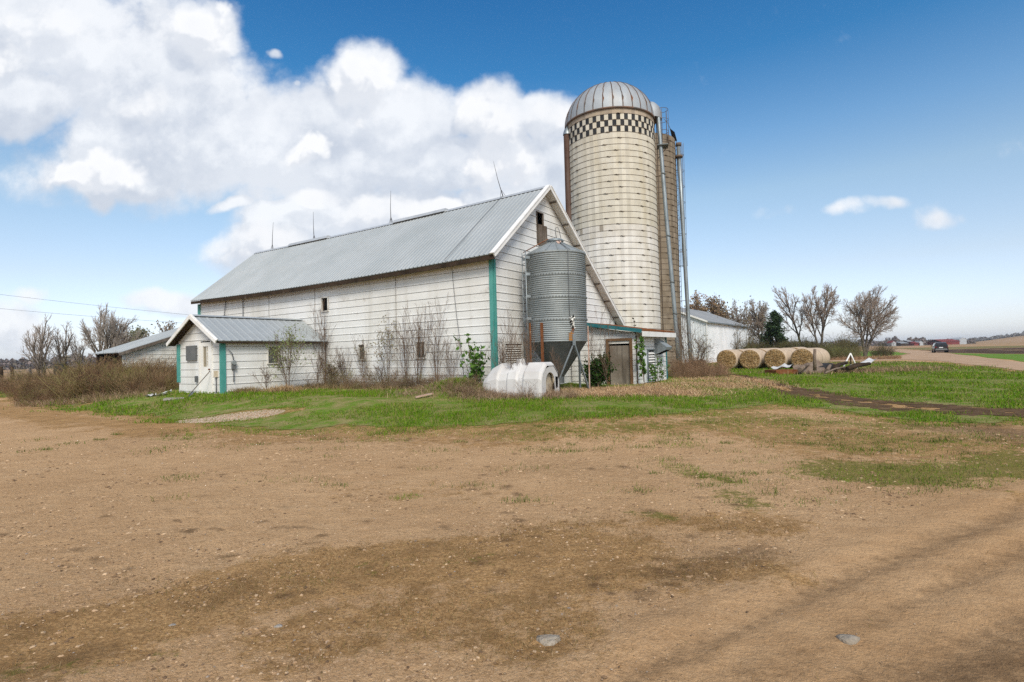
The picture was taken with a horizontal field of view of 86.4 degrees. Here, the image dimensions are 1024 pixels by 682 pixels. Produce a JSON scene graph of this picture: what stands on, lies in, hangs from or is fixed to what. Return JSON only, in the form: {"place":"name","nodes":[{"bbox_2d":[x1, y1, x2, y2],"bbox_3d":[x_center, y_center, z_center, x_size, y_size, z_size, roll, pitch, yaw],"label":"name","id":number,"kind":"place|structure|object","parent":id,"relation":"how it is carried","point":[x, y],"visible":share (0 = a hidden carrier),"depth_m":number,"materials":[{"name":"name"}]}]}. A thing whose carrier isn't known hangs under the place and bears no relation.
{"place":"outdoors","nodes":[
{"label":"outdoors","id":0,"kind":"place"},
{"bbox_2d":[0,336,1023,681],"bbox_3d":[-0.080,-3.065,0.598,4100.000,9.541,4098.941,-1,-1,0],"label":"ground","id":1,"kind":"structure","parent":0,"point":[948,588],"depth_m":4.56,"materials":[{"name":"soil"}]},
{"bbox_2d":[0,362,82,393],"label":"brush thicket","id":2,"kind":"object","parent":1,"relation":"on","point":[2,382],"visible":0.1,"depth_m":33.12,"materials":[{"name":"plant"}]},
{"bbox_2d":[0,353,95,369],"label":"distant trees","id":3,"kind":"object","parent":1,"relation":"on","point":[6,363],"visible":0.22,"depth_m":334.90,"materials":[{"name":"plant"}]},
{"bbox_2d":[2,383,170,407],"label":"dry weeds","id":4,"kind":"object","parent":1,"relation":"on","point":[83,398],"visible":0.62,"depth_m":22.75,"materials":[{"name":"plant"}]},
{"bbox_2d":[0,349,178,403],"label":"brush thicket","id":5,"kind":"object","parent":1,"relation":"on","point":[102,376],"visible":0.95,"depth_m":24.56,"materials":[{"name":"plant"}]},
{"bbox_2d":[79,303,147,354],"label":"bare tree","id":6,"kind":"object","parent":1,"relation":"on","point":[114,333],"visible":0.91,"depth_m":45.81,"materials":[{"name":"brown plant"}]},
{"bbox_2d":[93,327,178,369],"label":"old shed","id":7,"kind":"structure","parent":1,"relation":"on","point":[154,346],"depth_m":33.48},
{"bbox_2d":[128,325,154,342],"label":"bare tree","id":8,"kind":"object","parent":1,"relation":"on","point":[132,332],"visible":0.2,"depth_m":66.06,"materials":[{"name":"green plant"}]},
{"bbox_2d":[151,319,176,332],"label":"bare tree","id":9,"kind":"object","parent":1,"relation":"on","point":[169,326],"visible":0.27,"depth_m":46.82,"materials":[{"name":"brown plant"}]},
{"bbox_2d":[179,409,283,422],"bbox_3d":[-7.867,2.095,15.290,3.017,0.224,1.420,-1,-1,0],"label":"gravel patch","id":10,"kind":"object","parent":1,"relation":"on","point":[219,418],"visible":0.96,"depth_m":15.30,"materials":[{"name":"gravel"}]},
{"bbox_2d":[166,314,327,393],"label":"milk house","id":11,"kind":"structure","parent":1,"relation":"on","point":[228,352],"depth_m":21.97,"materials":[{"name":"wood"}]},
{"bbox_2d":[198,341,213,392],"bbox_3d":[-12.013,1.062,21.351,1.030,2.120,0.115,-2,-2,35],"label":"door","id":12,"kind":"structure","parent":11,"relation":"in","point":[205,349],"depth_m":21.38,"materials":[{"name":"white wood"}]},
{"bbox_2d":[267,346,279,363],"bbox_3d":[-9.832,0.571,22.440,0.100,0.740,0.560,-2,-2,35],"label":"window","id":13,"kind":"structure","parent":11,"relation":"in","point":[270,360],"depth_m":22.39,"materials":[{"name":"wood"}]},
{"bbox_2d":[441,372,563,397],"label":"yard weeds","id":14,"kind":"object","parent":1,"relation":"on","point":[463,388],"visible":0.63,"depth_m":16.61,"materials":[{"name":"plant"}]},
{"bbox_2d":[0,410,1016,681],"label":"straw bits","id":15,"kind":"object","parent":1,"relation":"on","point":[418,540],"visible":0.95,"depth_m":5.09,"materials":[{"name":"plant"}]},
{"bbox_2d":[440,383,580,399],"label":"straw weeds","id":16,"kind":"object","parent":1,"relation":"on","point":[570,393],"visible":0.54,"depth_m":16.38,"materials":[{"name":"plant"}]},
{"bbox_2d":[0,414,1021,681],"bbox_3d":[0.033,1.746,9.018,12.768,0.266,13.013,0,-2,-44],"label":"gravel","id":17,"kind":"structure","parent":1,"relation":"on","point":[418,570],"depth_m":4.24,"materials":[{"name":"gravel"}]},
{"bbox_2d":[0,411,1023,681],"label":"dirt clods","id":18,"kind":"object","parent":1,"relation":"on","point":[396,559],"visible":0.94,"depth_m":5.00,"materials":[{"name":"soil"}]},
{"bbox_2d":[14,417,1019,507],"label":"weed tufts","id":19,"kind":"object","parent":1,"relation":"on","point":[837,444],"visible":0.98,"depth_m":8.94,"materials":[{"name":"green plant"}]},
{"bbox_2d":[536,634,560,645],"bbox_3d":[0.210,1.722,3.139,0.143,0.031,0.105,-1,-1,0],"label":"stone","id":20,"kind":"object","parent":1,"relation":"on","point":[550,637],"visible":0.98,"depth_m":3.13,"materials":[{"name":"stone"}]},
{"bbox_2d":[155,409,1023,505],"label":"grass tufts","id":21,"kind":"object","parent":1,"relation":"on","point":[733,427],"visible":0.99,"depth_m":9.35,"materials":[{"name":"plant"}]},
{"bbox_2d":[572,322,675,384],"bbox_3d":[4.795,0.585,24.374,4.131,3.005,4.155,-2,-2,35],"label":"lean to shed","id":22,"kind":"object","parent":1,"relation":"on","point":[623,354],"visible":0.69,"depth_m":22.68,"materials":[{"name":"wood"}]},
{"bbox_2d":[655,119,692,370],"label":"pipes","id":23,"kind":"object","parent":1,"relation":"on","point":[671,156],"visible":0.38,"depth_m":41.37,"materials":[{"name":"metal"}]},
{"bbox_2d":[673,307,692,362],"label":"sapling","id":24,"kind":"object","parent":1,"relation":"on","point":[680,341],"visible":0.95,"depth_m":33.21,"materials":[{"name":"plant"}]},
{"bbox_2d":[684,290,730,317],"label":"bare tree","id":25,"kind":"object","parent":1,"relation":"on","point":[714,308],"visible":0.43,"depth_m":87.45,"materials":[{"name":"brown plant"}]},
{"bbox_2d":[681,307,749,362],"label":"steel shed","id":26,"kind":"structure","parent":1,"relation":"on","point":[721,331],"depth_m":63.21,"materials":[{"name":"metal"}]},
{"bbox_2d":[726,298,756,338],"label":"bare tree","id":27,"kind":"object","parent":1,"relation":"on","point":[736,317],"visible":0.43,"depth_m":85.43,"materials":[{"name":"brown plant"}]},
{"bbox_2d":[717,312,766,348],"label":"undergrowth","id":28,"kind":"object","parent":1,"relation":"on","point":[753,341],"visible":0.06,"depth_m":71.24,"materials":[{"name":"plant"}]},
{"bbox_2d":[745,296,770,345],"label":"bare tree","id":29,"kind":"object","parent":1,"relation":"on","point":[762,314],"visible":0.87,"depth_m":79.88,"materials":[{"name":"brown plant"}]},
{"bbox_2d":[759,310,793,347],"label":"cedar tree","id":30,"kind":"object","parent":1,"relation":"on","point":[772,331],"visible":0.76,"depth_m":71.74,"materials":[{"name":"green plant"}]},
{"bbox_2d":[772,286,807,341],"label":"bare tree","id":31,"kind":"object","parent":1,"relation":"on","point":[793,319],"visible":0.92,"depth_m":76.77,"materials":[{"name":"brown plant"}]},
{"bbox_2d":[733,332,867,356],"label":"hedgerow","id":32,"kind":"object","parent":1,"relation":"on","point":[808,344],"visible":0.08,"depth_m":67.99,"materials":[{"name":"plant"}]},
{"bbox_2d":[796,284,840,346],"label":"bare tree","id":33,"kind":"object","parent":1,"relation":"on","point":[820,309],"visible":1,"depth_m":74.01,"materials":[{"name":"brown plant"}]},
{"bbox_2d":[756,339,881,347],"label":"distant trees","id":34,"kind":"object","parent":1,"relation":"on","point":[873,342],"visible":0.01,"depth_m":573.65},
{"bbox_2d":[836,634,859,644],"bbox_3d":[1.894,1.672,3.067,0.113,0.025,0.093,-1,-1,-24],"label":"stone","id":35,"kind":"object","parent":1,"relation":"on","point":[848,639],"visible":1,"depth_m":3.05,"materials":[{"name":"stone"}]},
{"bbox_2d":[831,284,900,356],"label":"bare tree","id":36,"kind":"object","parent":1,"relation":"on","point":[870,303],"visible":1,"depth_m":73.86,"materials":[{"name":"brown plant"}]},
{"bbox_2d":[830,351,905,359],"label":"roadside grass","id":37,"kind":"structure","parent":1,"relation":"on","point":[895,353],"depth_m":91.99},
{"bbox_2d":[814,340,866,358],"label":"hedgerow","id":38,"kind":"object","parent":37,"relation":"on","point":[841,352],"visible":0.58,"depth_m":62.69,"materials":[{"name":"plant"}]},
{"bbox_2d":[869,340,899,355],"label":"hedgerow","id":39,"kind":"object","parent":37,"relation":"on","point":[882,351],"visible":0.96,"depth_m":75.67,"materials":[{"name":"plant"}]},
{"bbox_2d":[882,336,926,345],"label":"distant trees","id":40,"kind":"object","parent":1,"relation":"on","point":[896,339],"visible":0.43,"depth_m":447.59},
{"bbox_2d":[926,338,975,343],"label":"distant trees","id":41,"kind":"object","parent":1,"relation":"on","point":[971,341],"visible":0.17,"depth_m":488.18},
{"bbox_2d":[950,337,966,343],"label":"farm house","id":42,"kind":"structure","parent":1,"relation":"on","point":[962,340],"depth_m":469.92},
{"bbox_2d":[896,346,1023,349],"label":"field verge","id":43,"kind":"structure","parent":1,"relation":"on","point":[971,347],"depth_m":162.13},
{"bbox_2d":[955,353,1023,361],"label":"field grass","id":44,"kind":"structure","parent":1,"relation":"on","point":[1017,357],"depth_m":60.60,"materials":[{"name":"plant"}]},
{"bbox_2d":[968,331,1023,341],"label":"distant trees","id":45,"kind":"object","parent":1,"relation":"on","point":[998,337],"visible":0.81,"depth_m":736.34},
{"bbox_2d":[0,361,1023,429],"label":"lawn","id":46,"kind":"structure","parent":0,"point":[353,401],"depth_m":15.65,"materials":[{"name":"plant"}]},
{"bbox_2d":[16,313,55,376],"bbox_3d":[-30.443,0.562,35.143,2.093,4.869,2.092,-1,-1,0],"label":"bare tree","id":47,"kind":"object","parent":46,"relation":"on","point":[41,354],"visible":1,"depth_m":34.99,"materials":[{"name":"brown plant"}]},
{"bbox_2d":[50,320,78,364],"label":"bare tree","id":48,"kind":"object","parent":46,"relation":"on","point":[65,347],"visible":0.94,"depth_m":35.90,"materials":[{"name":"brown plant"}]},
{"bbox_2d":[68,332,88,370],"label":"bare tree","id":49,"kind":"object","parent":46,"relation":"on","point":[79,348],"visible":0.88,"depth_m":36.38,"materials":[{"name":"brown plant"}]},
{"bbox_2d":[248,366,271,389],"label":"shrub","id":50,"kind":"object","parent":46,"relation":"on","point":[267,380],"visible":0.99,"depth_m":21.29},
{"bbox_2d":[260,383,305,392],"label":"dry grass tuft","id":51,"kind":"object","parent":46,"relation":"on","point":[282,388],"visible":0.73,"depth_m":20.60,"materials":[{"name":"plant"}]},
{"bbox_2d":[263,323,316,385],"bbox_3d":[-8.739,0.591,21.621,2.026,2.889,1.582,-1,-1,0],"label":"shrub","id":52,"kind":"object","parent":46,"relation":"on","point":[279,350],"visible":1,"depth_m":21.54,"materials":[{"name":"green plant"}]},
{"bbox_2d":[311,333,326,381],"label":"sapling","id":53,"kind":"object","parent":46,"relation":"on","point":[318,358],"visible":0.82,"depth_m":24.11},
{"bbox_2d":[311,300,335,381],"bbox_3d":[-8.570,0.005,24.448,1.055,4.189,1.556,0,-2,-39],"label":"sapling","id":54,"kind":"object","parent":46,"relation":"on","point":[324,354],"visible":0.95,"depth_m":24.22,"materials":[{"name":"plant"}]},
{"bbox_2d":[229,380,430,392],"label":"dry grass","id":55,"kind":"structure","parent":46,"relation":"on","point":[238,390],"depth_m":21.26,"materials":[{"name":"plant"}]},
{"bbox_2d":[317,357,345,381],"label":"shrub","id":56,"kind":"object","parent":46,"relation":"on","point":[330,369],"visible":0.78,"depth_m":23.49,"materials":[{"name":"brown plant"}]},
{"bbox_2d":[331,346,352,377],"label":"shrub","id":57,"kind":"object","parent":46,"relation":"on","point":[340,359],"visible":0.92,"depth_m":23.37,"materials":[{"name":"plant"}]},
{"bbox_2d":[351,335,368,382],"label":"sapling","id":58,"kind":"object","parent":46,"relation":"on","point":[362,360],"visible":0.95,"depth_m":22.82,"materials":[{"name":"brown plant"}]},
{"bbox_2d":[357,364,398,386],"bbox_3d":[-5.191,1.403,21.671,1.981,1.086,1.199,-1,-1,0],"label":"shrub","id":59,"kind":"object","parent":46,"relation":"on","point":[376,369],"visible":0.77,"depth_m":21.64,"materials":[{"name":"plant"}]},
{"bbox_2d":[368,312,397,385],"bbox_3d":[-5.096,0.324,21.830,1.444,3.238,0.950,-1,-2,-29],"label":"sapling","id":60,"kind":"object","parent":46,"relation":"on","point":[387,340],"visible":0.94,"depth_m":21.83,"materials":[{"name":"brown plant"}]},
{"bbox_2d":[302,365,485,389],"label":"dry weeds","id":61,"kind":"object","parent":46,"relation":"on","point":[356,382],"visible":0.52,"depth_m":21.51,"materials":[{"name":"plant"}]},
{"bbox_2d":[386,314,415,376],"bbox_3d":[-4.237,0.309,21.282,1.203,3.216,1.343,-1,-2,-29],"label":"sapling","id":62,"kind":"object","parent":46,"relation":"on","point":[404,348],"visible":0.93,"depth_m":21.23,"materials":[{"name":"plant"}]},
{"bbox_2d":[191,161,625,385],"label":"barn","id":63,"kind":"structure","parent":46,"relation":"on","point":[467,258],"depth_m":22.70,"materials":[{"name":"wood"}]},
{"bbox_2d":[320,297,328,311],"bbox_3d":[-8.450,-1.654,24.619,0.540,0.660,0.100,-2,-2,35],"label":"window","id":64,"kind":"structure","parent":63,"relation":"in","point":[326,305],"depth_m":24.66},
{"bbox_2d":[357,344,365,359],"bbox_3d":[-6.385,0.469,23.181,0.500,0.680,0.100,-2,-2,35],"label":"window","id":65,"kind":"structure","parent":63,"relation":"in","point":[359,345],"depth_m":23.21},
{"bbox_2d":[415,341,426,358],"bbox_3d":[-3.548,0.348,21.223,0.560,0.680,0.100,-2,-2,35],"label":"window","id":66,"kind":"structure","parent":63,"relation":"in","point":[419,356],"depth_m":21.26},
{"bbox_2d":[386,371,446,386],"bbox_3d":[-3.618,1.483,20.448,2.226,0.815,2.118,-1,-2,-35],"label":"shrub","id":67,"kind":"object","parent":46,"relation":"on","point":[407,382],"visible":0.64,"depth_m":20.12,"materials":[{"name":"plant"}]},
{"bbox_2d":[404,302,434,385],"bbox_3d":[-3.470,0.092,20.685,0.987,3.594,1.416,-3,-2,44],"label":"sapling","id":68,"kind":"object","parent":46,"relation":"on","point":[421,350],"visible":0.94,"depth_m":20.66,"materials":[{"name":"plant"}]},
{"bbox_2d":[426,292,450,378],"bbox_3d":[-2.651,0.008,20.438,1.156,3.712,0.900,-1,-2,-31],"label":"sapling","id":69,"kind":"object","parent":46,"relation":"on","point":[433,357],"visible":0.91,"depth_m":20.36,"materials":[{"name":"plant"}]},
{"bbox_2d":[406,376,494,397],"bbox_3d":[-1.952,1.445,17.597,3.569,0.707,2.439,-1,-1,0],"label":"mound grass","id":70,"kind":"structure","parent":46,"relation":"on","point":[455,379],"depth_m":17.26,"materials":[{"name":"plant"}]},
{"bbox_2d":[442,334,459,376],"bbox_3d":[-2.205,0.785,19.904,0.775,2.096,0.572,-1,-1,0],"label":"shrub","id":71,"kind":"object","parent":46,"relation":"on","point":[447,359],"visible":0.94,"depth_m":19.89,"materials":[{"name":"plant"}]},
{"bbox_2d":[349,375,592,401],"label":"dead weeds","id":72,"kind":"object","parent":46,"relation":"on","point":[509,395],"visible":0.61,"depth_m":16.61,"materials":[{"name":"plant"}]},
{"bbox_2d":[453,333,489,382],"bbox_3d":[-1.365,0.738,18.855,1.199,2.105,1.597,-1,-1,-12],"label":"leafy shrub","id":73,"kind":"object","parent":46,"relation":"on","point":[473,366],"visible":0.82,"depth_m":18.97,"materials":[{"name":"green plant"}]},
{"bbox_2d":[487,321,506,364],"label":"sapling","id":74,"kind":"object","parent":46,"relation":"on","point":[501,355],"visible":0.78,"depth_m":18.64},
{"bbox_2d":[495,308,524,364],"bbox_3d":[-0.006,0.299,18.830,1.071,3.131,0.821,0,-2,-40],"label":"sapling","id":75,"kind":"object","parent":46,"relation":"on","point":[509,348],"visible":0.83,"depth_m":18.83,"materials":[{"name":"plant"}]},
{"bbox_2d":[505,328,524,369],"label":"sapling","id":76,"kind":"object","parent":46,"relation":"on","point":[510,354],"visible":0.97,"depth_m":17.07,"materials":[{"name":"plant"}]},
{"bbox_2d":[483,359,559,398],"bbox_3d":[0.252,1.232,17.360,2.182,1.330,1.400,-2,-2,30],"label":"calf hutch","id":77,"kind":"object","parent":46,"relation":"on","point":[501,376],"visible":0.81,"depth_m":16.82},
{"bbox_2d":[515,317,540,364],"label":"sapling","id":78,"kind":"object","parent":46,"relation":"on","point":[527,353],"visible":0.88,"depth_m":17.13,"materials":[{"name":"plant"}]},
{"bbox_2d":[522,227,589,388],"bbox_3d":[1.585,-1.123,20.040,2.366,6.120,2.250,-1,-1,0],"label":"feed bin","id":79,"kind":"object","parent":46,"relation":"on","point":[555,297],"visible":0.99,"depth_m":19.15,"materials":[{"name":"metal"}]},
{"bbox_2d":[549,348,563,374],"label":"sapling","id":80,"kind":"object","parent":46,"relation":"on","point":[557,361],"visible":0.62,"depth_m":18.50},
{"bbox_2d":[581,350,618,386],"bbox_3d":[3.301,1.132,21.287,1.346,1.512,1.476,-1,-1,-12],"label":"leafy shrub","id":81,"kind":"object","parent":46,"relation":"on","point":[597,365],"visible":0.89,"depth_m":20.94,"materials":[{"name":"green plant"}]},
{"bbox_2d":[592,343,611,386],"bbox_3d":[3.489,0.919,20.830,0.686,1.866,0.768,-1,-2,-34],"label":"shrub","id":82,"kind":"object","parent":46,"relation":"on","point":[604,364],"visible":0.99,"depth_m":20.71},
{"bbox_2d":[584,298,621,386],"bbox_3d":[3.444,0.114,21.045,1.606,3.498,0.843,-2,-1,11],"label":"sapling","id":83,"kind":"object","parent":46,"relation":"on","point":[590,344],"visible":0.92,"depth_m":21.02,"materials":[{"name":"plant"}]},
{"bbox_2d":[563,81,680,362],"bbox_3d":[6.908,-7.586,37.567,6.284,20.095,6.200,-1,-2,-28],"label":"tall silo","id":84,"kind":"object","parent":46,"relation":"on","point":[610,172],"visible":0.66,"depth_m":35.00,"materials":[{"name":"concrete"}]},
{"bbox_2d":[633,336,646,384],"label":"leafy shrub","id":85,"kind":"object","parent":46,"relation":"on","point":[641,360],"visible":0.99,"depth_m":21.54,"materials":[{"name":"green plant"}]},
{"bbox_2d":[648,355,669,382],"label":"leafy shrub","id":86,"kind":"object","parent":46,"relation":"on","point":[651,370],"visible":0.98,"depth_m":22.43,"materials":[{"name":"green plant"}]},
{"bbox_2d":[668,321,719,364],"bbox_3d":[11.097,0.365,33.613,3.294,3.510,3.728,-2,-1,23],"label":"bush","id":87,"kind":"object","parent":46,"relation":"on","point":[698,342],"visible":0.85,"depth_m":32.79,"materials":[{"name":"brown plant"}]},
{"bbox_2d":[667,350,734,378],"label":"yard weeds","id":88,"kind":"object","parent":46,"relation":"on","point":[697,369],"visible":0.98,"depth_m":27.07,"materials":[{"name":"plant"}]},
{"bbox_2d":[717,349,741,368],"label":"round bale","id":89,"kind":"object","parent":46,"relation":"on","point":[730,357],"visible":0.79,"depth_m":41.86},
{"bbox_2d":[739,349,765,368],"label":"round bale","id":90,"kind":"object","parent":46,"relation":"on","point":[752,358],"visible":0.89,"depth_m":40.70},
{"bbox_2d":[764,348,792,367],"bbox_3d":[19.550,1.292,39.850,1.670,1.527,1.634,0,-2,-41],"label":"round bale","id":91,"kind":"object","parent":46,"relation":"on","point":[776,357],"visible":0.88,"depth_m":39.29},
{"bbox_2d":[765,369,798,373],"bbox_3d":[15.848,1.816,32.061,1.617,0.260,1.018,-1,-1,-15],"label":"rusty panel","id":92,"kind":"object","parent":46,"relation":"on","point":[783,371],"visible":0.64,"depth_m":31.64,"materials":[{"name":"metal"}]},
{"bbox_2d":[771,363,791,368],"bbox_3d":[16.340,1.530,32.958,1.107,0.357,0.784,-1,-1,-16],"label":"metal sheet","id":93,"kind":"object","parent":92,"relation":"on","point":[781,366],"visible":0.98,"depth_m":32.90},
{"bbox_2d":[798,363,809,371],"bbox_3d":[17.216,1.530,31.975,0.299,0.464,2.628,-3,-2,40],"label":"log","id":94,"kind":"object","parent":46,"relation":"on","point":[802,367],"visible":0.91,"depth_m":31.28,"materials":[{"name":"brown wood"}]},
{"bbox_2d":[791,348,822,364],"bbox_3d":[20.806,1.241,38.478,1.670,1.511,1.634,0,-2,-41],"label":"round bale","id":95,"kind":"object","parent":46,"relation":"on","point":[801,356],"visible":0.73,"depth_m":37.99},
{"bbox_2d":[793,360,825,373],"bbox_3d":[17.604,1.673,32.100,1.963,1.134,0.888,-1,-1,-13],"label":"wood panel","id":96,"kind":"object","parent":46,"relation":"on","point":[810,367],"visible":0.42,"depth_m":32.19,"materials":[{"name":"wood"}]},
{"bbox_2d":[813,349,816,370],"bbox_3d":[17.155,1.065,30.892,0.207,1.220,0.191,-2,-1,22],"label":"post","id":97,"kind":"object","parent":46,"relation":"on","point":[814,361],"visible":1,"depth_m":30.82,"materials":[{"name":"brown wood"}]},
{"bbox_2d":[808,348,829,362],"bbox_3d":[21.988,1.238,39.618,1.670,1.506,1.634,0,-2,-41],"label":"round bale","id":98,"kind":"object","parent":46,"relation":"on","point":[825,355],"visible":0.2,"depth_m":39.14},
{"bbox_2d":[819,363,839,371],"bbox_3d":[18.806,1.625,32.654,1.669,0.600,0.739,-1,-1,-6],"label":"scrap crate","id":99,"kind":"object","parent":46,"relation":"on","point":[824,365],"visible":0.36,"depth_m":32.40,"materials":[{"name":"wood"}]},
{"bbox_2d":[832,361,847,370],"bbox_3d":[19.893,1.512,33.046,0.254,0.498,3.071,-3,-2,43],"label":"log","id":100,"kind":"object","parent":46,"relation":"on","point":[840,364],"visible":0.83,"depth_m":32.86,"materials":[{"name":"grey wood"}]},
{"bbox_2d":[845,362,870,370],"bbox_3d":[20.263,1.490,31.854,1.879,0.465,0.248,-1,-1,-20],"label":"log","id":101,"kind":"object","parent":46,"relation":"on","point":[848,368],"visible":1,"depth_m":31.72,"materials":[{"name":"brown wood"}]},
{"bbox_2d":[735,360,996,374],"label":"dry weeds","id":102,"kind":"object","parent":46,"relation":"on","point":[874,370],"visible":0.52,"depth_m":32.72,"materials":[{"name":"plant"}]},
{"bbox_2d":[0,0,1023,360],"label":"sky","id":103,"kind":"structure","parent":0,"point":[149,149],"materials":[{"name":"blue"}]},
{"bbox_2d":[474,375,846,399],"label":"dry grass","id":104,"kind":"structure","parent":0,"point":[647,389],"depth_m":19.15,"materials":[{"name":"plant"}]},
{"bbox_2d":[831,354,902,359],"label":"dry bank","id":105,"kind":"structure","parent":0,"point":[871,357],"depth_m":60.95,"materials":[{"name":"plant"}]},
{"bbox_2d":[728,374,1023,416],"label":"dirt track","id":106,"kind":"structure","parent":0,"point":[832,396],"depth_m":14.91,"materials":[{"name":"soil"}]},
{"bbox_2d":[830,349,1023,370],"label":"gravel road","id":107,"kind":"structure","parent":0,"point":[946,357],"depth_m":54.58,"materials":[{"name":"gravel"}]},
{"bbox_2d":[931,342,948,352],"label":"suv","id":108,"kind":"object","parent":107,"relation":"on","point":[940,346],"visible":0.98,"depth_m":91.24,"materials":[{"name":"paint"}]},
{"bbox_2d":[927,339,959,344],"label":"red barn","id":109,"kind":"structure","parent":0,"point":[947,341],"depth_m":463.13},
{"bbox_2d":[922,348,1023,353],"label":"plowed field","id":110,"kind":"structure","parent":0,"point":[1010,351],"depth_m":95.70,"materials":[{"name":"soil"}]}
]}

